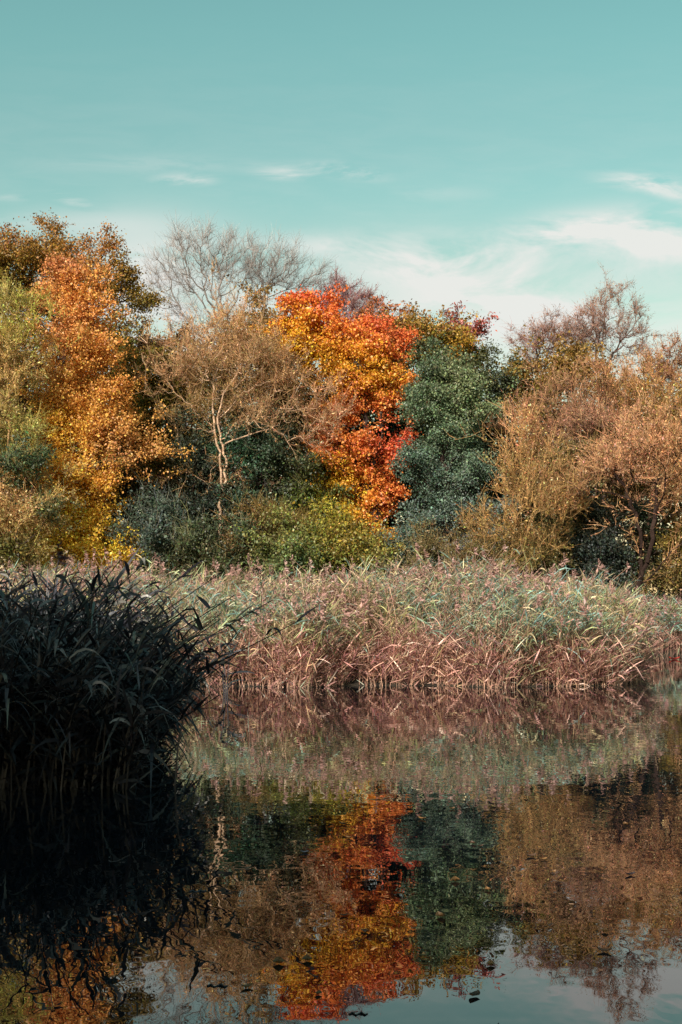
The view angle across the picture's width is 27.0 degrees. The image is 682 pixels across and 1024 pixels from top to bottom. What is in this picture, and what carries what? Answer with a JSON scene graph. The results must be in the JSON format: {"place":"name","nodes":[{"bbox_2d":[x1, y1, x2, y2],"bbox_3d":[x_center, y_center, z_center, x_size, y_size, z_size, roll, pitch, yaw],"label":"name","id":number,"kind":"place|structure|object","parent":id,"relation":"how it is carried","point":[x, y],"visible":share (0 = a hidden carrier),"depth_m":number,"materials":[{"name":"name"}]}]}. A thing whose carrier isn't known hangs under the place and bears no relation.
{"place":"outdoors","nodes":[
{"label":"outdoors","id":0,"kind":"place"},
{"bbox_2d":[0,656,681,1023],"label":"water","id":1,"kind":"structure","parent":0,"point":[106,916],"depth_m":9.31,"materials":[{"name":"black liquid"}]},
{"bbox_2d":[0,586,45,692],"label":"reed","id":2,"kind":"object","parent":1,"relation":"in","point":[2,594],"visible":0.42,"depth_m":13.95,"materials":[{"name":"black plant"}]},
{"bbox_2d":[9,540,93,729],"bbox_3d":[-2.824,1.504,14.110,0.913,2.487,0.463,1,-4,-16],"label":"reed","id":3,"kind":"object","parent":1,"relation":"in","point":[62,577],"visible":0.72,"depth_m":14.18,"materials":[{"name":"black plant"}]},
{"bbox_2d":[74,566,136,781],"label":"reed","id":4,"kind":"object","parent":1,"relation":"in","point":[82,597],"visible":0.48,"depth_m":13.86,"materials":[{"name":"black plant"}]},
{"bbox_2d":[68,589,158,772],"bbox_3d":[-2.147,1.732,13.841,0.593,1.997,1.098,-3,-5,42],"label":"reed","id":5,"kind":"object","parent":1,"relation":"in","point":[120,624],"visible":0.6,"depth_m":13.86,"materials":[{"name":"black plant"}]},
{"bbox_2d":[94,612,194,764],"bbox_3d":[-1.905,1.850,13.827,0.756,1.760,0.952,3,-5,-35],"label":"reed","id":6,"kind":"object","parent":1,"relation":"in","point":[169,640],"visible":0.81,"depth_m":13.73,"materials":[{"name":"black plant"}]},
{"bbox_2d":[149,632,227,784],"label":"reed","id":7,"kind":"object","parent":1,"relation":"in","point":[202,669],"visible":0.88,"depth_m":13.67,"materials":[{"name":"black plant"}]},
{"bbox_2d":[207,983,227,986],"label":"twig","id":8,"kind":"object","parent":1,"relation":"on","point":[221,984],"visible":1,"depth_m":6.40,"materials":[{"name":"black plant"}]},
{"bbox_2d":[211,644,240,692],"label":"reed","id":9,"kind":"object","parent":1,"relation":"in","point":[219,664],"visible":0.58,"depth_m":28.33,"materials":[{"name":"black plant"}]},
{"bbox_2d":[218,643,245,692],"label":"reed","id":10,"kind":"object","parent":1,"relation":"in","point":[221,646],"visible":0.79,"depth_m":28.33,"materials":[{"name":"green plant"}]},
{"bbox_2d":[210,642,255,692],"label":"reed","id":11,"kind":"object","parent":1,"relation":"in","point":[232,673],"visible":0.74,"depth_m":28.33,"materials":[{"name":"black plant"}]},
{"bbox_2d":[273,956,283,962],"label":"fallen leaf","id":12,"kind":"object","parent":1,"relation":"on","point":[278,959],"visible":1,"depth_m":6.82,"materials":[{"name":"plant"}]},
{"bbox_2d":[302,955,311,960],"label":"fallen leaf","id":13,"kind":"object","parent":1,"relation":"on","point":[307,957],"visible":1,"depth_m":6.87,"materials":[{"name":"plant"}]},
{"bbox_2d":[349,1011,367,1014],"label":"twig","id":14,"kind":"object","parent":1,"relation":"on","point":[358,1013],"visible":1,"depth_m":5.95,"materials":[{"name":"black plant"}]},
{"bbox_2d":[436,911,444,916],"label":"fallen leaf","id":15,"kind":"object","parent":1,"relation":"on","point":[438,913],"visible":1,"depth_m":7.84,"materials":[{"name":"brown plant"}]},
{"bbox_2d":[469,990,479,995],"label":"fallen leaf","id":16,"kind":"object","parent":1,"relation":"on","point":[476,992],"visible":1,"depth_m":6.24,"materials":[{"name":"grey plant"}]},
{"bbox_2d":[0,0,681,597],"label":"sky","id":17,"kind":"structure","parent":0,"point":[491,155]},
{"bbox_2d":[0,539,681,687],"bbox_3d":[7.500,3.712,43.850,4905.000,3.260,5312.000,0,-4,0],"label":"ground","id":18,"kind":"structure","parent":0,"point":[670,651],"depth_m":30.99,"materials":[{"name":"green plant"}]},
{"bbox_2d":[0,381,47,560],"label":"woodland tree","id":19,"kind":"object","parent":18,"relation":"on","point":[4,444],"visible":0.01,"depth_m":74.27,"materials":[{"name":"green plant"}]},
{"bbox_2d":[0,430,85,579],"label":"bramble bush","id":20,"kind":"object","parent":18,"relation":"on","point":[33,463],"visible":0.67,"depth_m":53.23,"materials":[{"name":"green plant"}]},
{"bbox_2d":[0,384,122,577],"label":"woodland tree","id":21,"kind":"object","parent":18,"relation":"on","point":[32,505],"visible":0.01,"depth_m":73.98,"materials":[{"name":"yellow plant"}]},
{"bbox_2d":[0,270,125,579],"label":"willow tree","id":22,"kind":"object","parent":18,"relation":"on","point":[8,340],"visible":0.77,"depth_m":54.23,"materials":[{"name":"green plant"}]},
{"bbox_2d":[0,312,138,573],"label":"beech tree","id":23,"kind":"object","parent":18,"relation":"on","point":[23,402],"visible":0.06,"depth_m":70.11,"materials":[{"name":"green plant"}]},
{"bbox_2d":[0,207,175,564],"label":"oak tree","id":24,"kind":"object","parent":18,"relation":"on","point":[20,256],"visible":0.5,"depth_m":64.43,"materials":[{"name":"brown plant"}]},
{"bbox_2d":[1,245,196,578],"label":"beech tree","id":25,"kind":"object","parent":18,"relation":"on","point":[92,348],"visible":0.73,"depth_m":56.78,"materials":[{"name":"orange plant"}]},
{"bbox_2d":[67,412,177,584],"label":"woodland tree","id":26,"kind":"object","parent":18,"relation":"on","point":[116,503],"visible":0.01,"depth_m":74.49,"materials":[{"name":"yellow plant"}]},
{"bbox_2d":[63,297,210,581],"bbox_3d":[-9.142,-2.374,62.511,6.388,15.560,6.091,-4,-5,42],"label":"lime tree","id":27,"kind":"object","parent":18,"relation":"on","point":[143,400],"visible":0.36,"depth_m":61.66,"materials":[{"name":"orange plant"}]},
{"bbox_2d":[92,444,196,581],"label":"holly bush","id":28,"kind":"object","parent":18,"relation":"on","point":[138,483],"visible":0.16,"depth_m":59.47,"materials":[{"name":"green plant"}]},
{"bbox_2d":[94,314,199,523],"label":"rowan tree","id":29,"kind":"object","parent":18,"relation":"on","point":[140,343],"visible":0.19,"depth_m":68.47,"materials":[{"name":"brown plant"}]},
{"bbox_2d":[0,547,318,791],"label":"reed bed","id":30,"kind":"object","parent":18,"relation":"on","point":[63,741],"visible":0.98,"depth_m":13.54,"materials":[{"name":"black plant"}]},
{"bbox_2d":[97,471,230,589],"bbox_3d":[-7.244,1.722,55.974,6.352,7.002,4.637,0,-4,0],"label":"bramble bush","id":31,"kind":"object","parent":18,"relation":"on","point":[157,537],"visible":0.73,"depth_m":55.65,"materials":[{"name":"green plant"}]},
{"bbox_2d":[91,348,252,578],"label":"woodland tree","id":32,"kind":"object","parent":18,"relation":"on","point":[158,475],"visible":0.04,"depth_m":74.00,"materials":[{"name":"green plant"}]},
{"bbox_2d":[134,212,271,552],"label":"ash tree","id":33,"kind":"object","parent":18,"relation":"on","point":[225,245],"visible":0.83,"depth_m":68.69,"materials":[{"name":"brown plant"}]},
{"bbox_2d":[124,393,294,549],"bbox_3d":[-5.660,0.489,59.224,7.265,10.930,5.116,1,-4,-9],"label":"holly bush","id":34,"kind":"object","parent":18,"relation":"on","point":[199,463],"visible":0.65,"depth_m":58.60,"materials":[{"name":"green plant"}]},
{"bbox_2d":[164,497,278,589],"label":"bramble bush","id":35,"kind":"object","parent":18,"relation":"on","point":[202,529],"visible":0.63,"depth_m":55.08,"materials":[{"name":"green plant"}]},
{"bbox_2d":[120,314,327,568],"bbox_3d":[-5.011,-1.862,63.129,10.278,14.449,8.242,0,-4,0],"label":"alder tree","id":36,"kind":"object","parent":18,"relation":"on","point":[210,386],"visible":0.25,"depth_m":62.63,"materials":[{"name":"brown plant"}]},
{"bbox_2d":[162,379,306,589],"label":"woodland tree","id":37,"kind":"object","parent":18,"relation":"on","point":[272,483],"visible":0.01,"depth_m":73.82,"materials":[{"name":"green plant"}]},
{"bbox_2d":[114,257,359,540],"bbox_3d":[-4.208,-2.671,58.309,9.793,15.838,5.953,-1,-4,18],"label":"willow tree","id":38,"kind":"object","parent":18,"relation":"on","point":[183,363],"visible":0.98,"depth_m":58.24,"materials":[{"name":"brown plant"}]},
{"bbox_2d":[211,269,300,586],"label":"hornbeam tree","id":39,"kind":"object","parent":18,"relation":"on","point":[253,303],"visible":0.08,"depth_m":66.19,"materials":[{"name":"brown plant"}]},
{"bbox_2d":[211,490,329,579],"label":"elder bush","id":40,"kind":"object","parent":18,"relation":"on","point":[258,507],"visible":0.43,"depth_m":55.69,"materials":[{"name":"green plant"}]},
{"bbox_2d":[185,401,357,583],"bbox_3d":[-2.911,0.334,58.821,7.233,9.782,5.398,0,-4,0],"label":"holly bush","id":41,"kind":"object","parent":18,"relation":"on","point":[265,455],"visible":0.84,"depth_m":58.56,"materials":[{"name":"green plant"}]},
{"bbox_2d":[234,219,340,576],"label":"ash tree","id":42,"kind":"object","parent":18,"relation":"on","point":[277,278],"visible":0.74,"depth_m":70.86,"materials":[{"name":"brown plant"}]},
{"bbox_2d":[283,560,296,596],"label":"reed","id":43,"kind":"object","parent":18,"relation":"on","point":[285,582],"visible":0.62,"depth_m":32.96,"materials":[{"name":"beige plant"}]},
{"bbox_2d":[226,378,365,590],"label":"woodland tree","id":44,"kind":"object","parent":18,"relation":"on","point":[274,481],"visible":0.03,"depth_m":74.43,"materials":[{"name":"green plant"}]},
{"bbox_2d":[303,557,314,595],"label":"reed","id":45,"kind":"object","parent":18,"relation":"on","point":[310,570],"visible":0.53,"depth_m":32.99,"materials":[{"name":"beige plant"}]},
{"bbox_2d":[217,486,411,587],"bbox_3d":[-0.999,2.035,55.642,8.038,6.243,6.566,0,-4,0],"label":"elder bush","id":46,"kind":"object","parent":18,"relation":"on","point":[332,543],"visible":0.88,"depth_m":54.98,"materials":[{"name":"green plant"}]},
{"bbox_2d":[225,356,421,575],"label":"hornbeam tree","id":47,"kind":"object","parent":18,"relation":"on","point":[368,414],"visible":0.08,"depth_m":65.58,"materials":[{"name":"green plant"}]},
{"bbox_2d":[242,404,415,588],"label":"woodland tree","id":48,"kind":"object","parent":18,"relation":"on","point":[350,501],"visible":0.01,"depth_m":74.11,"materials":[{"name":"green plant"}]},
{"bbox_2d":[248,283,432,583],"bbox_3d":[0.067,-2.271,60.256,8.216,15.170,4.289,0,-4,0],"label":"maple tree","id":49,"kind":"object","parent":18,"relation":"on","point":[337,341],"visible":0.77,"depth_m":60.03,"materials":[{"name":"orange plant"}]},
{"bbox_2d":[310,262,399,579],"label":"birch tree","id":50,"kind":"object","parent":18,"relation":"on","point":[354,303],"visible":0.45,"depth_m":71.69,"materials":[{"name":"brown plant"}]},
{"bbox_2d":[350,294,479,584],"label":"beech tree","id":51,"kind":"object","parent":18,"relation":"on","point":[400,322],"visible":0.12,"depth_m":68.08,"materials":[{"name":"red plant"}]},
{"bbox_2d":[367,413,473,580],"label":"woodland tree","id":52,"kind":"object","parent":18,"relation":"on","point":[402,516],"depth_m":74.35,"materials":[{"name":"green plant"}]},
{"bbox_2d":[322,333,525,573],"bbox_3d":[3.244,-1.087,58.066,8.475,12.604,5.457,0,-4,0],"label":"holly tree","id":53,"kind":"object","parent":18,"relation":"on","point":[438,375],"visible":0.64,"depth_m":57.88,"materials":[{"name":"green plant"}]},
{"bbox_2d":[378,301,495,419],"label":"maple tree","id":54,"kind":"object","parent":18,"relation":"on","point":[449,336],"visible":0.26,"depth_m":65.89,"materials":[{"name":"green plant"}]},
{"bbox_2d":[361,338,532,573],"bbox_3d":[4.317,-1.218,63.865,8.430,13.276,7.609,-2,-4,29],"label":"holly tree","id":55,"kind":"object","parent":18,"relation":"on","point":[393,427],"visible":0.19,"depth_m":63.65,"materials":[{"name":"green plant"}]},
{"bbox_2d":[373,509,548,582],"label":"elder bush","id":56,"kind":"object","parent":18,"relation":"on","point":[430,546],"visible":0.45,"depth_m":54.36,"materials":[{"name":"green plant"}]},
{"bbox_2d":[428,300,498,350],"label":"rowan tree","id":57,"kind":"object","parent":18,"relation":"on","point":[479,330],"visible":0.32,"depth_m":67.65,"materials":[{"name":"red plant"}]},
{"bbox_2d":[400,380,554,579],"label":"woodland tree","id":58,"kind":"object","parent":18,"relation":"on","point":[510,471],"visible":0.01,"depth_m":74.33,"materials":[{"name":"brown plant"}]},
{"bbox_2d":[466,339,537,562],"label":"deciduous tree","id":59,"kind":"object","parent":18,"relation":"on","point":[486,352],"visible":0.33,"depth_m":65.99,"materials":[{"name":"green plant"}]},
{"bbox_2d":[448,391,612,582],"bbox_3d":[7.576,0.263,55.155,7.174,9.816,5.288,0,-4,0],"label":"willow tree","id":60,"kind":"object","parent":18,"relation":"on","point":[545,487],"visible":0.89,"depth_m":54.92,"materials":[{"name":"brown plant"}]},
{"bbox_2d":[463,391,597,586],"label":"woodland tree","id":61,"kind":"object","parent":18,"relation":"on","point":[533,571],"visible":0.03,"depth_m":73.95,"materials":[{"name":"brown plant"}]},
{"bbox_2d":[480,324,617,582],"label":"alder tree","id":62,"kind":"object","parent":18,"relation":"on","point":[545,361],"visible":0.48,"depth_m":65.12,"materials":[{"name":"brown plant"}]},
{"bbox_2d":[500,304,608,581],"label":"willow tree","id":63,"kind":"object","parent":18,"relation":"on","point":[545,328],"visible":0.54,"depth_m":70.20,"materials":[{"name":"brown plant"}]},
{"bbox_2d":[508,421,616,582],"bbox_3d":[9.415,0.869,58.436,4.341,9.089,5.749,2,-4,-24],"label":"alder bush","id":64,"kind":"object","parent":18,"relation":"on","point":[546,560],"visible":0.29,"depth_m":57.72,"materials":[{"name":"brown plant"}]},
{"bbox_2d":[482,347,681,588],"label":"willow tree","id":65,"kind":"object","parent":18,"relation":"on","point":[589,416],"visible":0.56,"depth_m":60.17,"materials":[{"name":"brown plant"}]},
{"bbox_2d":[490,335,681,592],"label":"hornbeam tree","id":66,"kind":"object","parent":18,"relation":"on","point":[620,490],"visible":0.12,"depth_m":63.78,"materials":[{"name":"brown plant"}]},
{"bbox_2d":[518,375,678,590],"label":"woodland tree","id":67,"kind":"object","parent":18,"relation":"on","point":[523,513],"visible":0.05,"depth_m":73.44,"materials":[{"name":"brown plant"}]},
{"bbox_2d":[547,263,672,586],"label":"willow tree","id":68,"kind":"object","parent":18,"relation":"on","point":[596,324],"visible":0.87,"depth_m":69.47,"materials":[{"name":"brown plant"}]},
{"bbox_2d":[540,381,681,596],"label":"willow tree","id":69,"kind":"object","parent":18,"relation":"on","point":[627,456],"visible":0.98,"depth_m":53.98,"materials":[{"name":"brown plant"}]},
{"bbox_2d":[556,482,680,591],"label":"holly bush","id":70,"kind":"object","parent":18,"relation":"on","point":[604,546],"visible":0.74,"depth_m":56.46,"materials":[{"name":"green plant"}]},
{"bbox_2d":[581,392,681,596],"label":"woodland tree","id":71,"kind":"object","parent":18,"relation":"on","point":[659,517],"visible":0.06,"depth_m":74.67,"materials":[{"name":"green plant"}]},
{"bbox_2d":[615,329,681,594],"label":"birch tree","id":72,"kind":"object","parent":18,"relation":"on","point":[667,377],"visible":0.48,"depth_m":66.36,"materials":[{"name":"brown plant"}]},
{"bbox_2d":[629,511,681,636],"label":"alder bush","id":73,"kind":"object","parent":18,"relation":"on","point":[675,578],"visible":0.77,"depth_m":55.61,"materials":[{"name":"green plant"}]},
{"bbox_2d":[634,589,681,655],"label":"reed bed","id":74,"kind":"object","parent":18,"relation":"on","point":[673,604],"visible":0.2,"depth_m":50.32,"materials":[{"name":"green plant"}]},
{"bbox_2d":[645,395,681,589],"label":"woodland tree","id":75,"kind":"object","parent":18,"relation":"on","point":[667,518],"visible":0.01,"depth_m":74.61,"materials":[{"name":"brown plant"}]},
{"bbox_2d":[597,947,611,950],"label":"fallen leaf","id":76,"kind":"object","parent":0,"point":[604,949],"visible":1,"depth_m":7.04,"materials":[{"name":"brown plant"}]}
]}

